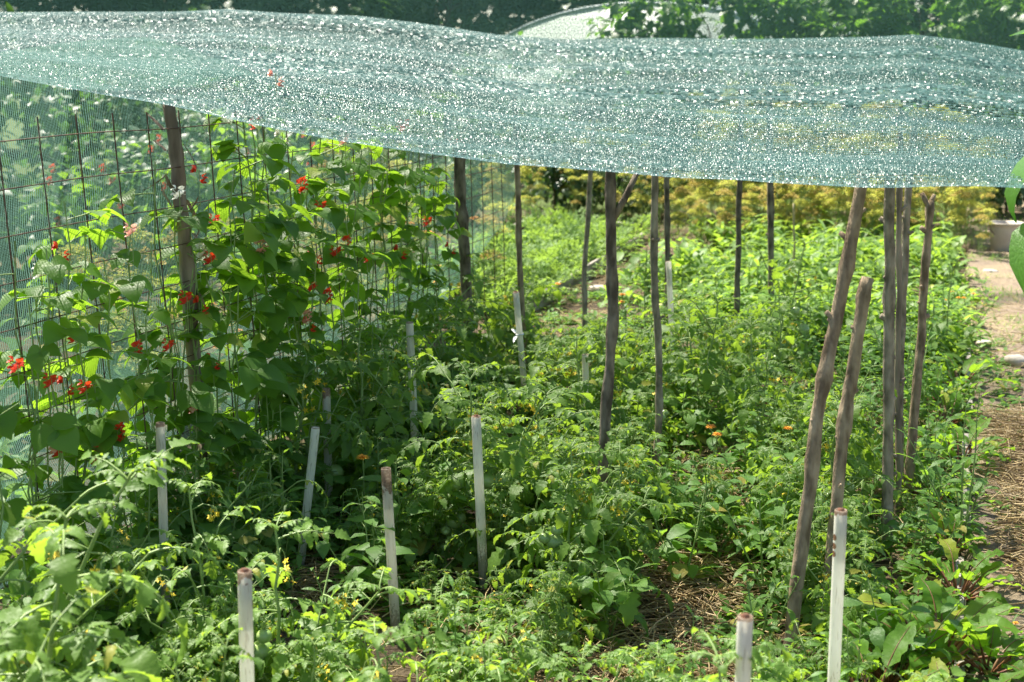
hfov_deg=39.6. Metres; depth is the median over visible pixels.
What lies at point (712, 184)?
dill plant
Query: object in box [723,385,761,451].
tall weed
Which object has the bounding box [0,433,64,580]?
pepper plant
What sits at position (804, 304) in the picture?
maize seedling
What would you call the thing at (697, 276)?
tall weed
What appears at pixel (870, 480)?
pepper plant
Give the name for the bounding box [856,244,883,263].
maize seedling
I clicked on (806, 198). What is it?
dill plant
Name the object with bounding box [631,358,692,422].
pepper plant
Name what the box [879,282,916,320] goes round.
tall weed
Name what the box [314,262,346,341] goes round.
marigold plant
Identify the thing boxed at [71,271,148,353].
pepper plant
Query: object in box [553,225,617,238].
carrot plant
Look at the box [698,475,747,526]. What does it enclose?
pepper plant
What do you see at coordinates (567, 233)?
carrot plant
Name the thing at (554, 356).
tomato plant
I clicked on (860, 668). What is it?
tall weed
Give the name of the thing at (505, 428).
tomato plant
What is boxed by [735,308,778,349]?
tall weed
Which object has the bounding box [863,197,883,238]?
dill plant
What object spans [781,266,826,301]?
tall weed
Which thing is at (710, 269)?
maize seedling
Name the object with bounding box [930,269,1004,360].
tall weed
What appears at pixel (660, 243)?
maize seedling
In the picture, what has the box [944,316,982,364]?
maize seedling
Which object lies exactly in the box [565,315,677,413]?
tomato plant
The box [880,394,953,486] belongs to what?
tall weed
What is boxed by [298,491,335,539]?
pepper plant
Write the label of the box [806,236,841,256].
maize seedling
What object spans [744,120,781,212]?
dill plant
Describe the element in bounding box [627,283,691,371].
tomato plant
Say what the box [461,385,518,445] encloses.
tomato plant
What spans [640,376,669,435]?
tall weed
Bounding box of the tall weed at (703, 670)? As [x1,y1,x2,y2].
[674,604,756,679]
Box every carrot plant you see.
[358,263,419,302]
[365,269,430,301]
[429,267,508,292]
[432,233,508,263]
[446,273,536,315]
[447,256,514,283]
[448,264,501,287]
[450,232,504,256]
[454,274,534,302]
[469,227,530,242]
[474,280,538,310]
[475,221,541,246]
[475,255,551,281]
[475,260,516,284]
[477,247,531,273]
[480,243,547,274]
[482,274,550,302]
[482,276,555,295]
[484,258,579,301]
[486,232,541,251]
[486,234,529,244]
[486,240,561,283]
[487,249,570,282]
[494,223,540,244]
[499,211,550,235]
[499,231,565,264]
[502,245,564,260]
[503,234,582,271]
[508,232,560,250]
[509,217,560,242]
[512,221,578,242]
[513,209,559,226]
[513,238,579,263]
[514,229,581,250]
[515,249,563,269]
[522,208,564,223]
[522,227,559,245]
[523,207,549,224]
[523,219,564,239]
[524,207,601,223]
[524,217,548,229]
[525,253,605,282]
[526,257,580,283]
[530,243,580,263]
[531,211,582,229]
[531,247,605,270]
[533,207,592,226]
[533,226,554,243]
[533,247,581,286]
[545,210,579,227]
[546,237,605,267]
[547,205,583,222]
[550,220,620,256]
[551,223,583,258]
[553,210,596,227]
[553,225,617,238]
[557,209,597,225]
[558,215,604,255]
[560,213,617,224]
[563,207,618,220]
[565,232,626,262]
[565,237,597,266]
[571,223,631,255]
[571,232,635,275]
[572,214,646,252]
[580,226,645,242]
[590,214,616,228]
[591,217,635,233]
[591,227,642,259]
[597,224,649,249]
[617,211,659,235]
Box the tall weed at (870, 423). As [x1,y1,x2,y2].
[858,391,907,491]
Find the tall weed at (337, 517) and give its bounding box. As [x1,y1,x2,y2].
[320,511,347,538]
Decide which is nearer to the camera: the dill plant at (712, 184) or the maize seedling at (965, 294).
the maize seedling at (965, 294)
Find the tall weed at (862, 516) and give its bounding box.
[793,474,885,595]
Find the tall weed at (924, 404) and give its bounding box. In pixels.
[905,357,936,425]
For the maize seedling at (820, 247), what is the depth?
10.53 m
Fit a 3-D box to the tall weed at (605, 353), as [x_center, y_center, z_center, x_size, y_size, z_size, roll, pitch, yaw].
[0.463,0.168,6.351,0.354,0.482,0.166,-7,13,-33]
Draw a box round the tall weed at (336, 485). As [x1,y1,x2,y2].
[321,395,359,487]
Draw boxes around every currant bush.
[0,1,167,309]
[0,64,200,286]
[0,222,16,296]
[28,43,309,264]
[60,11,308,243]
[144,75,331,219]
[145,43,342,211]
[221,33,385,203]
[312,101,454,234]
[382,102,504,224]
[474,95,586,210]
[526,80,684,215]
[584,91,718,211]
[961,76,1023,212]
[965,90,1023,185]
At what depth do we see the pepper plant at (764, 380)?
6.81 m
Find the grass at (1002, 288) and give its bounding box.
[6,182,1023,636]
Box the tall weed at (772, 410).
[765,373,793,418]
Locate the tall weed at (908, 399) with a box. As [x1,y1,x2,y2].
[903,326,946,418]
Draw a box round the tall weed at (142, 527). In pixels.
[110,452,251,604]
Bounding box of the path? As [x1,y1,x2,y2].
[966,193,1023,681]
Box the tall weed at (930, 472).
[894,391,1003,551]
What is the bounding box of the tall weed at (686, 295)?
[673,284,699,321]
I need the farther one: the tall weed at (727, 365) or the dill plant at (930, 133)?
the dill plant at (930, 133)
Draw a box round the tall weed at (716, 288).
[704,273,748,317]
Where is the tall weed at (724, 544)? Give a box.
[691,503,744,560]
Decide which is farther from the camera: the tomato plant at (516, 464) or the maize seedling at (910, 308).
the maize seedling at (910, 308)
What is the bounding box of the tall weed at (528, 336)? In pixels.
[502,317,541,384]
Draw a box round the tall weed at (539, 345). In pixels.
[525,331,564,371]
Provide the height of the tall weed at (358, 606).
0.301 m
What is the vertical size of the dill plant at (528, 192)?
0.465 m
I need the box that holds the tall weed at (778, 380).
[762,364,797,407]
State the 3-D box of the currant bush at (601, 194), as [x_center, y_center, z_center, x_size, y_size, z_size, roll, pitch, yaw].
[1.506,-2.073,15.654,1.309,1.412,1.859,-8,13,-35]
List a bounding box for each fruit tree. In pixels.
[0,0,149,150]
[14,0,240,125]
[188,0,445,131]
[385,0,560,131]
[447,0,711,66]
[588,0,866,8]
[736,0,1009,61]
[891,0,1023,141]
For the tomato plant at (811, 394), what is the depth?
5.65 m
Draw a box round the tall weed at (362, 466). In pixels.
[345,424,413,494]
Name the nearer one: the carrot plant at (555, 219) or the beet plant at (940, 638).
the beet plant at (940, 638)
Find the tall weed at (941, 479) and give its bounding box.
[915,449,958,515]
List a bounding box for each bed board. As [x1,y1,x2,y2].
[404,292,481,311]
[527,233,643,310]
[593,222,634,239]
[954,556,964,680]
[961,433,970,525]
[966,347,972,410]
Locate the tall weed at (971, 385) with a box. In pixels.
[928,366,982,423]
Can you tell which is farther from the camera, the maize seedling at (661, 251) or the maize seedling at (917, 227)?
the maize seedling at (917, 227)
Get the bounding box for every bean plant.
[0,201,137,620]
[0,241,120,603]
[0,292,117,605]
[17,163,83,360]
[63,381,175,584]
[69,128,141,343]
[69,218,196,566]
[98,162,249,522]
[117,289,236,563]
[132,134,207,318]
[136,214,244,511]
[160,153,301,529]
[192,78,256,306]
[203,69,314,519]
[217,106,275,257]
[241,115,373,487]
[249,181,338,510]
[278,106,338,265]
[283,133,392,465]
[317,121,402,388]
[333,118,428,387]
[351,126,443,395]
[376,92,460,357]
[398,141,472,386]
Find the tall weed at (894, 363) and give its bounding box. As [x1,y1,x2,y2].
[873,336,928,392]
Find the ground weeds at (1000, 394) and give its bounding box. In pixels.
[140,262,1023,681]
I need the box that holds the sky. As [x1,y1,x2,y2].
[0,3,937,74]
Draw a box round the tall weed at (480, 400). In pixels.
[473,391,527,435]
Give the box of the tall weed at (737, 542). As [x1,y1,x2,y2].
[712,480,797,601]
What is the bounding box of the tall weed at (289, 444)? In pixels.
[256,390,346,528]
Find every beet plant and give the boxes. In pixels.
[781,620,963,681]
[804,610,970,681]
[847,574,1023,672]
[856,570,981,622]
[874,348,938,373]
[880,409,972,453]
[889,537,1023,614]
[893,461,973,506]
[895,495,989,559]
[903,378,985,429]
[904,366,968,404]
[906,417,1014,471]
[921,623,1023,681]
[924,351,1020,399]
[928,656,1023,681]
[932,337,970,361]
[934,296,985,325]
[944,324,991,352]
[958,286,987,310]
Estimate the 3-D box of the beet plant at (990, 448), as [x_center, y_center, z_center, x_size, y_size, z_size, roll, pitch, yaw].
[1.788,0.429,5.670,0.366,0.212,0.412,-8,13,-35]
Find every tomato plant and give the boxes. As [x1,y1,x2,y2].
[0,437,221,681]
[0,498,188,681]
[0,586,161,681]
[39,498,202,680]
[63,631,120,667]
[97,639,226,681]
[102,472,289,681]
[112,450,328,617]
[113,628,263,681]
[156,623,232,680]
[157,632,225,681]
[160,637,239,681]
[163,568,292,678]
[164,643,238,681]
[176,594,288,681]
[186,511,446,681]
[193,420,294,572]
[217,591,329,681]
[224,329,397,525]
[272,632,366,681]
[300,320,456,507]
[308,314,471,486]
[309,633,450,681]
[323,488,417,598]
[339,616,508,681]
[344,326,436,436]
[350,431,413,530]
[354,457,457,577]
[384,571,529,681]
[385,352,613,587]
[391,276,510,443]
[391,454,473,568]
[398,283,517,419]
[400,455,474,575]
[404,555,451,608]
[406,430,465,521]
[410,360,535,474]
[416,435,473,524]
[418,404,485,474]
[422,602,567,681]
[424,252,571,384]
[428,635,576,681]
[434,468,541,589]
[436,570,477,613]
[438,421,490,510]
[440,405,508,463]
[441,375,597,523]
[455,407,508,469]
[459,445,573,576]
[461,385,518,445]
[472,282,549,387]
[475,421,523,512]
[476,565,529,642]
[478,371,521,435]
[483,437,557,524]
[486,560,609,681]
[487,417,672,604]
[489,328,581,434]
[490,280,562,373]
[493,437,695,643]
[496,325,634,462]
[514,312,575,397]
[515,438,559,522]
[516,417,624,522]
[518,639,671,681]
[523,440,673,627]
[525,440,638,514]
[526,316,707,451]
[530,548,599,656]
[539,415,598,463]
[549,412,660,524]
[555,314,606,372]
[563,421,598,472]
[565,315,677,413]
[565,347,701,474]
[569,312,622,368]
[575,642,684,681]
[580,417,645,482]
[583,429,618,487]
[583,475,665,573]
[609,434,670,537]
[609,635,814,681]
[610,405,660,482]
[617,315,679,399]
[619,645,697,681]
[626,432,707,539]
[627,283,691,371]
[636,287,760,447]
[641,313,737,410]
[662,450,756,565]
[670,627,792,681]
[677,467,769,555]
[695,309,764,408]
[695,316,778,375]
[699,313,744,352]
[706,313,775,435]
[708,467,730,490]
[714,332,807,472]
[724,471,822,575]
[726,435,825,533]
[732,394,824,491]
[733,238,833,378]
[733,656,858,681]
[741,281,836,408]
[741,462,831,547]
[742,506,914,636]
[747,376,900,559]
[748,431,816,493]
[753,632,782,678]
[759,365,906,522]
[760,363,814,416]
[766,618,890,681]
[772,535,910,658]
[773,482,893,583]
[781,478,885,582]
[783,522,887,597]
[801,378,836,472]
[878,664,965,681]
[893,488,926,522]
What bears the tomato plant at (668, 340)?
on the ground at (390, 649)
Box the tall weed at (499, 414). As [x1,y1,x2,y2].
[481,393,541,452]
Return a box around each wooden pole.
[144,103,210,495]
[452,142,472,331]
[512,79,527,372]
[581,49,598,331]
[591,154,638,578]
[650,114,664,471]
[662,71,672,335]
[733,54,744,324]
[765,43,774,300]
[782,171,869,662]
[793,204,797,298]
[820,276,873,611]
[878,152,896,560]
[894,118,917,490]
[894,130,907,515]
[902,192,935,499]
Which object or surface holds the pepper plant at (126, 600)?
on the ground at (390, 649)
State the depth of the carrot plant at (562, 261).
10.59 m
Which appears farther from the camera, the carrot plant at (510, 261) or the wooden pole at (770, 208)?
the carrot plant at (510, 261)
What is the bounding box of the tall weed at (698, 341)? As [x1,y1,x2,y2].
[670,319,720,386]
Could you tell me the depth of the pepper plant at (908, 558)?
4.42 m
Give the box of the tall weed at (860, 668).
[782,614,883,681]
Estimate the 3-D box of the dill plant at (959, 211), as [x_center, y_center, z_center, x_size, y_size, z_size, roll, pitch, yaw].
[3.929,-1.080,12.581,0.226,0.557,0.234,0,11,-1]
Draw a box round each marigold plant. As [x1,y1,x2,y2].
[56,341,79,406]
[115,296,145,370]
[210,302,254,405]
[285,307,329,373]
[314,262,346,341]
[341,454,375,542]
[375,276,407,325]
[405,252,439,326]
[414,231,438,310]
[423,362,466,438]
[470,216,483,278]
[551,282,566,326]
[619,293,638,338]
[697,432,721,501]
[705,424,727,483]
[769,426,790,474]
[945,291,962,325]
[962,293,986,325]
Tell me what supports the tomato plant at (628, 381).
on the ground at (390, 649)
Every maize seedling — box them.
[597,273,650,318]
[602,249,677,293]
[617,245,675,301]
[638,239,711,280]
[638,279,682,316]
[639,238,700,264]
[647,303,699,328]
[658,237,711,289]
[659,263,676,288]
[661,268,702,304]
[664,249,716,279]
[670,241,699,262]
[674,263,718,291]
[674,287,753,330]
[678,213,720,248]
[683,256,726,281]
[684,279,741,311]
[686,244,715,274]
[686,265,743,293]
[687,250,747,281]
[687,264,745,313]
[687,280,724,304]
[688,242,730,262]
[689,218,731,244]
[695,218,743,248]
[695,239,711,260]
[699,265,750,292]
[699,278,745,304]
[701,291,786,329]
[702,221,745,253]
[707,244,745,263]
[708,252,753,272]
[708,311,782,359]
[709,284,757,312]
[711,226,767,265]
[716,297,809,369]
[719,214,780,246]
[720,250,782,289]
[720,270,761,296]
[726,213,764,243]
[728,256,795,302]
[740,267,763,292]
[740,288,791,304]
[741,204,780,238]
[741,218,778,246]
[741,220,790,257]
[741,289,842,356]
[742,242,785,277]
[743,218,803,249]
[743,239,774,255]
[743,306,785,343]
[744,262,797,307]
[745,222,787,250]
[745,292,809,346]
[746,259,810,290]
[747,293,814,319]
[748,254,802,299]
[749,231,792,259]
[749,249,778,261]
[751,236,792,260]
[758,241,821,273]
[763,225,814,248]
[772,318,819,352]
[774,244,828,265]
[776,249,803,262]
[779,239,816,251]
[780,220,810,248]
[781,292,851,337]
[783,291,853,355]
[783,304,840,359]
[786,252,836,279]
[787,251,869,305]
[789,234,836,266]
[790,219,843,248]
[790,269,833,306]
[794,277,874,324]
[797,210,837,235]
[799,269,821,300]
[800,222,846,245]
[801,251,839,267]
[803,206,847,232]
[804,322,850,353]
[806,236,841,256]
[807,276,859,306]
[809,238,857,262]
[809,259,880,292]
[810,266,855,294]
[812,228,845,239]
[812,241,858,265]
[812,310,895,350]
[813,246,875,289]
[814,226,861,238]
[814,239,869,265]
[814,309,850,356]
[816,239,871,262]
[821,289,879,314]
[822,296,882,357]
[826,292,880,323]
[829,275,911,306]
[830,231,880,256]
[831,301,895,329]
[835,324,881,375]
[836,325,907,375]
[842,210,882,235]
[843,309,908,339]
[846,324,917,361]
[848,275,932,326]
[848,281,896,306]
[853,254,896,290]
[856,236,883,254]
[856,238,883,259]
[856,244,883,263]
[856,248,884,268]
[856,258,884,282]
[858,237,910,261]
[859,209,882,236]
[859,224,895,238]
[859,228,881,242]
[859,265,896,293]
[860,226,882,238]
[862,299,990,376]
[863,319,943,375]
[867,242,883,278]
[868,295,910,325]
[871,285,932,324]
[875,217,920,240]
[880,241,938,275]
[894,222,953,244]
[895,234,940,268]
[895,268,929,294]
[906,290,937,321]
[906,304,954,331]
[906,312,966,370]
[907,283,951,302]
[909,227,965,276]
[909,238,965,269]
[909,240,986,286]
[909,301,985,341]
[913,251,961,283]
[913,284,975,315]
[914,215,956,236]
[914,290,971,325]
[914,291,951,304]
[915,248,978,287]
[917,233,965,253]
[923,212,952,241]
[933,235,966,262]
[934,283,977,307]
[935,279,965,306]
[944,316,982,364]
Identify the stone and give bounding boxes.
[588,285,605,292]
[975,340,990,343]
[983,269,997,271]
[1004,354,1023,367]
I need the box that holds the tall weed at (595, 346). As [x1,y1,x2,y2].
[559,322,614,396]
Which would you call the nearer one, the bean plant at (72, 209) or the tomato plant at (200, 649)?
the tomato plant at (200, 649)
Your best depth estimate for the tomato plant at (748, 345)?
7.10 m
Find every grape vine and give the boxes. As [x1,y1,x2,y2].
[448,31,553,192]
[531,48,633,185]
[574,0,707,178]
[641,0,773,189]
[692,0,870,185]
[773,0,907,188]
[839,0,996,191]
[919,0,1023,189]
[986,0,1023,129]
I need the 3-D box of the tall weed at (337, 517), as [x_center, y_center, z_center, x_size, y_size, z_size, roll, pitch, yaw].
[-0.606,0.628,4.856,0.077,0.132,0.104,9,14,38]
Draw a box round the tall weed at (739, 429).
[726,407,773,468]
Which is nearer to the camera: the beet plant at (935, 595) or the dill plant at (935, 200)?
the beet plant at (935, 595)
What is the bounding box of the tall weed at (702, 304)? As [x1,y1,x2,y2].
[692,296,722,348]
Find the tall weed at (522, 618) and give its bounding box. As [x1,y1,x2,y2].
[433,575,550,681]
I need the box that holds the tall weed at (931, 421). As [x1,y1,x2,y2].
[904,407,953,464]
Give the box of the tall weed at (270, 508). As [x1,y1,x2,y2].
[200,448,306,581]
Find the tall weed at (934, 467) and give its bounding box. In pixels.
[908,456,955,504]
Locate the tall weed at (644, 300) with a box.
[630,275,705,378]
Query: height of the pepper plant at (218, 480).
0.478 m
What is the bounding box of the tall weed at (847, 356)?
[840,334,868,385]
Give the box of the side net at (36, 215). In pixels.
[0,37,554,588]
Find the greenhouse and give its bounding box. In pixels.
[447,1,1011,179]
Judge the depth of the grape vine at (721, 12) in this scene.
18.22 m
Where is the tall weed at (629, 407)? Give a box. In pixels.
[613,385,653,439]
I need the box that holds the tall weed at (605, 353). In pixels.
[592,329,640,405]
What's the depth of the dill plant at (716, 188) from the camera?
14.34 m
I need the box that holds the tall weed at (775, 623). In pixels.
[733,570,810,651]
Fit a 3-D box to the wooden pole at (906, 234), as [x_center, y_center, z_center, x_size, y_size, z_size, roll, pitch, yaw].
[1.445,-0.065,5.242,0.061,1.498,0.149,0,11,0]
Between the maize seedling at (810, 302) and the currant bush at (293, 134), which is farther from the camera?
the currant bush at (293, 134)
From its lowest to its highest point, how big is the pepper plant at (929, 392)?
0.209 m
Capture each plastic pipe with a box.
[156,422,170,633]
[237,568,253,681]
[296,426,319,567]
[322,388,332,528]
[381,467,399,628]
[406,321,420,488]
[471,414,487,588]
[511,291,529,415]
[582,354,589,406]
[666,261,676,370]
[735,613,752,681]
[827,508,846,681]
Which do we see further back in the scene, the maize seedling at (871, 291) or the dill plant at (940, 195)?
the dill plant at (940, 195)
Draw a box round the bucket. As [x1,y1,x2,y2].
[988,220,1023,250]
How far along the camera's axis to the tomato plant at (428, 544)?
4.62 m
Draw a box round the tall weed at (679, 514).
[673,495,713,547]
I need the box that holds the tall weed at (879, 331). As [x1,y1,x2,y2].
[865,298,945,393]
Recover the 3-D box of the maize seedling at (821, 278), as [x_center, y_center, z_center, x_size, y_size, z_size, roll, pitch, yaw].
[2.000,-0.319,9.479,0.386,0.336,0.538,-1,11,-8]
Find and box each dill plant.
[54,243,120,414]
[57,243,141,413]
[89,277,122,353]
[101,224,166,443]
[128,308,182,403]
[154,221,187,381]
[174,219,231,348]
[227,201,279,327]
[282,265,333,343]
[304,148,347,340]
[305,223,341,275]
[307,251,330,340]
[324,140,396,284]
[341,197,382,327]
[345,131,375,286]
[345,191,393,319]
[355,147,402,326]
[372,201,414,307]
[388,144,415,230]
[396,184,433,268]
[409,164,453,267]
[466,166,484,225]
[476,201,514,288]
[478,155,494,212]
[479,174,501,215]
[481,162,498,217]
[483,134,512,216]
[486,178,503,220]
[492,156,506,201]
[497,151,513,215]
[497,180,510,218]
[511,154,546,218]
[520,179,536,216]
[532,167,549,214]
[553,171,573,210]
[559,148,587,211]
[560,137,586,207]
[564,168,584,216]
[578,121,604,217]
[585,153,608,213]
[586,125,615,219]
[597,146,626,221]
[616,172,630,216]
[623,154,650,218]
[631,177,649,217]
[638,140,661,227]
[647,165,671,235]
[661,187,690,246]
[669,167,697,236]
[669,178,683,231]
[672,176,692,219]
[682,174,697,237]
[684,168,712,240]
[684,179,709,216]
[688,177,708,243]
[688,199,710,246]
[691,139,717,244]
[692,91,712,217]
[692,186,708,240]
[693,113,722,219]
[703,155,722,224]
[705,133,735,222]
[705,141,725,212]
[707,180,736,244]
[714,89,748,199]
[715,79,751,207]
[715,101,752,218]
[715,207,732,243]
[716,123,737,223]
[717,181,744,230]
[718,173,735,225]
[728,169,755,220]
[729,184,751,219]
[734,186,756,227]
[734,199,753,242]
[741,184,758,250]
[741,186,764,233]
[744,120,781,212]
[744,137,764,215]
[752,145,780,220]
[755,82,783,153]
[756,164,766,223]
[757,171,791,221]
[762,178,791,218]
[762,188,786,222]
[763,198,785,223]
[765,127,795,224]
[773,84,808,214]
[775,179,796,219]
[777,82,804,149]
[780,140,804,223]
[781,176,811,231]
[786,170,809,229]
[790,157,814,233]
[791,209,809,229]
[794,173,820,228]
[796,126,821,225]
[801,187,826,232]
[802,137,840,217]
[803,150,831,227]
[808,186,826,226]
[809,186,829,225]
[812,198,833,229]
[814,104,840,216]
[820,122,848,219]
[821,137,847,223]
[821,146,851,227]
[822,189,851,230]
[825,138,855,222]
[833,151,855,226]
[836,186,852,223]
[837,169,866,220]
[839,165,854,216]
[850,134,884,214]
[850,189,878,239]
[853,128,884,217]
[860,188,875,233]
[861,99,899,216]
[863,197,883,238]
[864,182,895,228]
[865,90,895,219]
[865,180,883,223]
[866,173,883,236]
[870,116,907,143]
[873,180,895,222]
[894,175,923,221]
[895,196,919,231]
[897,133,934,193]
[910,175,934,230]
[910,213,923,227]
[911,173,936,221]
[912,104,949,212]
[912,170,942,225]
[914,190,942,226]
[917,127,943,209]
[917,187,935,222]
[920,141,949,212]
[932,113,961,225]
[934,142,964,229]
[935,143,955,221]
[935,143,957,232]
[940,157,967,235]
[941,180,968,231]
[943,115,979,208]
[943,172,979,237]
[945,187,968,236]
[946,185,981,236]
[946,190,973,236]
[951,180,977,245]
[963,152,998,252]
[964,176,983,247]
[965,150,994,227]
[968,138,994,225]
[969,187,994,239]
[970,208,997,257]
[971,137,1008,223]
[972,201,1000,254]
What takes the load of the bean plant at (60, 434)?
on the ground at (390, 649)
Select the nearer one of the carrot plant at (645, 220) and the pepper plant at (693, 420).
the pepper plant at (693, 420)
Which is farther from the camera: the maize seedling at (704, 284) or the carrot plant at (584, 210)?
the carrot plant at (584, 210)
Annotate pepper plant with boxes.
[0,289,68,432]
[0,346,58,481]
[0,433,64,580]
[0,528,90,665]
[0,550,174,673]
[0,565,100,680]
[7,588,121,669]
[36,537,137,605]
[42,577,166,671]
[43,635,138,680]
[50,508,183,642]
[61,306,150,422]
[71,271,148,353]
[79,530,123,608]
[92,540,172,633]
[97,464,216,563]
[127,475,266,524]
[129,481,251,566]
[130,530,232,624]
[152,297,255,410]
[167,454,273,569]
[175,467,299,607]
[182,481,276,544]
[199,229,263,311]
[207,551,296,656]
[221,211,299,301]
[222,405,307,510]
[259,577,305,617]
[260,241,333,333]
[260,493,324,559]
[264,440,354,517]
[265,491,322,554]
[269,495,297,526]
[271,497,330,551]
[283,434,303,469]
[296,492,414,607]
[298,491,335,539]
[298,492,360,555]
[301,389,380,459]
[307,372,422,437]
[311,494,381,565]
[329,577,367,620]
[333,496,370,544]
[337,426,394,505]
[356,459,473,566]
[389,345,458,394]
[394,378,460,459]
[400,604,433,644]
[401,377,455,433]
[409,570,449,605]
[417,236,476,307]
[422,349,480,398]
[427,365,514,433]
[432,626,459,680]
[450,442,533,494]
[539,387,600,462]
[540,555,600,622]
[568,525,659,651]
[611,403,653,481]
[623,440,694,529]
[624,480,740,583]
[629,457,700,545]
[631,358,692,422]
[632,387,694,448]
[634,639,707,681]
[660,471,703,511]
[663,385,725,456]
[671,363,729,439]
[688,317,727,351]
[697,408,771,481]
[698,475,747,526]
[713,446,803,558]
[722,285,767,312]
[724,331,784,378]
[726,288,778,320]
[728,436,777,484]
[736,350,770,404]
[757,638,818,681]
[764,407,811,455]
[768,429,860,480]
[792,322,824,379]
[794,381,873,437]
[798,343,834,387]
[805,390,865,454]
[819,284,850,335]
[832,375,875,423]
[833,352,871,379]
[839,328,908,375]
[843,298,882,342]
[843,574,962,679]
[844,539,889,608]
[853,494,932,558]
[856,376,882,428]
[859,436,895,491]
[865,375,882,419]
[873,417,894,451]
[881,413,972,489]
[892,540,925,586]
[899,489,979,573]
[904,319,954,385]
[908,291,959,321]
[909,360,943,390]
[909,374,942,410]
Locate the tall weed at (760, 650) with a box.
[753,642,777,678]
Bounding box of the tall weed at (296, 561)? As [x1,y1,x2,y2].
[266,523,318,589]
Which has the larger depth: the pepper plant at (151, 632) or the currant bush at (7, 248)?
the currant bush at (7, 248)
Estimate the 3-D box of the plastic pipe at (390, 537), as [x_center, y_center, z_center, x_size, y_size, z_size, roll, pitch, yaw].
[-0.346,0.655,4.096,0.028,0.599,0.034,-2,11,0]
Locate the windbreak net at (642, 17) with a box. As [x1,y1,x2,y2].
[0,0,1023,62]
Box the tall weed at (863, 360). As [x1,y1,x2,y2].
[837,340,881,393]
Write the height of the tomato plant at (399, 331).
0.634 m
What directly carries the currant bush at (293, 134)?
on the ground at (390, 649)
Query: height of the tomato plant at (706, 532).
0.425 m
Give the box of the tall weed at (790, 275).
[756,262,813,312]
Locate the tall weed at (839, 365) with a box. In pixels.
[834,348,848,384]
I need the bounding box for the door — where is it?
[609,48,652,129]
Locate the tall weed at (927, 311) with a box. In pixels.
[911,288,949,336]
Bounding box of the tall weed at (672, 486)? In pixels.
[664,485,694,532]
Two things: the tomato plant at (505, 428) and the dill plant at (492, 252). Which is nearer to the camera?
the tomato plant at (505, 428)
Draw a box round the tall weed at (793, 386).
[760,359,804,433]
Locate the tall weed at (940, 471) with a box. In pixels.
[913,430,999,531]
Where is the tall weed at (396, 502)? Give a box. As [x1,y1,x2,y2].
[364,492,409,559]
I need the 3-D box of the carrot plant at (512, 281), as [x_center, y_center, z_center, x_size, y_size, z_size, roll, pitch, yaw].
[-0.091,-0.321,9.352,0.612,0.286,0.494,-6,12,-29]
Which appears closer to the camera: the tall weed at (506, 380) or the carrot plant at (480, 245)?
the tall weed at (506, 380)
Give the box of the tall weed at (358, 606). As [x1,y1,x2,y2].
[302,567,374,662]
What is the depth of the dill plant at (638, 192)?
14.45 m
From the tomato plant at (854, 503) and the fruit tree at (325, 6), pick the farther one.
the fruit tree at (325, 6)
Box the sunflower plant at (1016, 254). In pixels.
[1004,30,1023,293]
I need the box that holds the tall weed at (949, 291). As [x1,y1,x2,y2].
[920,258,962,336]
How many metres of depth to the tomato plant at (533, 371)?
5.69 m
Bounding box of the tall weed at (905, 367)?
[903,343,910,416]
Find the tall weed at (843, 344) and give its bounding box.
[837,332,863,361]
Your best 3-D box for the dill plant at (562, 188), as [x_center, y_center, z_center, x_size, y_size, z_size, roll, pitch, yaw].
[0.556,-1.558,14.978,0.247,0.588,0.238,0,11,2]
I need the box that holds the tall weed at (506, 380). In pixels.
[491,353,519,413]
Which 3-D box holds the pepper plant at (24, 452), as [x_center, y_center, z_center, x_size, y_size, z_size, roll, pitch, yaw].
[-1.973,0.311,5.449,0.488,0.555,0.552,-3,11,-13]
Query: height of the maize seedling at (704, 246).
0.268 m
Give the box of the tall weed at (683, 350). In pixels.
[678,318,723,371]
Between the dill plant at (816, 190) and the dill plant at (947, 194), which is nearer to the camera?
the dill plant at (816, 190)
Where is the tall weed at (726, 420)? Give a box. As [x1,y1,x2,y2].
[712,401,736,449]
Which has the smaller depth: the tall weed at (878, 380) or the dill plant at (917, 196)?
the tall weed at (878, 380)
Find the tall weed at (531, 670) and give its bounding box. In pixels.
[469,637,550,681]
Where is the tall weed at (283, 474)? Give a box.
[247,458,321,506]
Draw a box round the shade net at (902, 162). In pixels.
[0,9,1023,187]
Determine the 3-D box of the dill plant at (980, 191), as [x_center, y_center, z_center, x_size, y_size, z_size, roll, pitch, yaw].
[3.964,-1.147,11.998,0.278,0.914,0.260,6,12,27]
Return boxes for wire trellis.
[0,94,504,609]
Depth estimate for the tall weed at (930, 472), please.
4.68 m
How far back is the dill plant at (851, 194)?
12.49 m
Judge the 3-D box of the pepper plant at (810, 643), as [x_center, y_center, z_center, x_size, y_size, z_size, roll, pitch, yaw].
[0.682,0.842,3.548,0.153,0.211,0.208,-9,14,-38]
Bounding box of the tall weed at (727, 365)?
[722,345,741,396]
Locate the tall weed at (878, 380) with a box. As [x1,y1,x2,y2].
[863,345,931,415]
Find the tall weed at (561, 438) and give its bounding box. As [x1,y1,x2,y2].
[544,435,630,515]
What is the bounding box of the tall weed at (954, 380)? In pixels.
[928,351,990,413]
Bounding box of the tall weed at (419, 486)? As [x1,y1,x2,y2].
[397,448,472,543]
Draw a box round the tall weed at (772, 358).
[745,325,789,402]
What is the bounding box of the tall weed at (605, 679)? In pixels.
[571,670,609,681]
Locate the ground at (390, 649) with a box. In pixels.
[0,81,1021,681]
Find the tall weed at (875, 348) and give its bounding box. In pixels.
[864,323,923,399]
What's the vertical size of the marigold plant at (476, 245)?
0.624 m
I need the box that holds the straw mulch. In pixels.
[139,243,1023,681]
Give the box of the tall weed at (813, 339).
[794,301,824,382]
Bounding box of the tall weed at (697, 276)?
[687,264,708,313]
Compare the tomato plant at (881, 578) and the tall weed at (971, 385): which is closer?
the tomato plant at (881, 578)

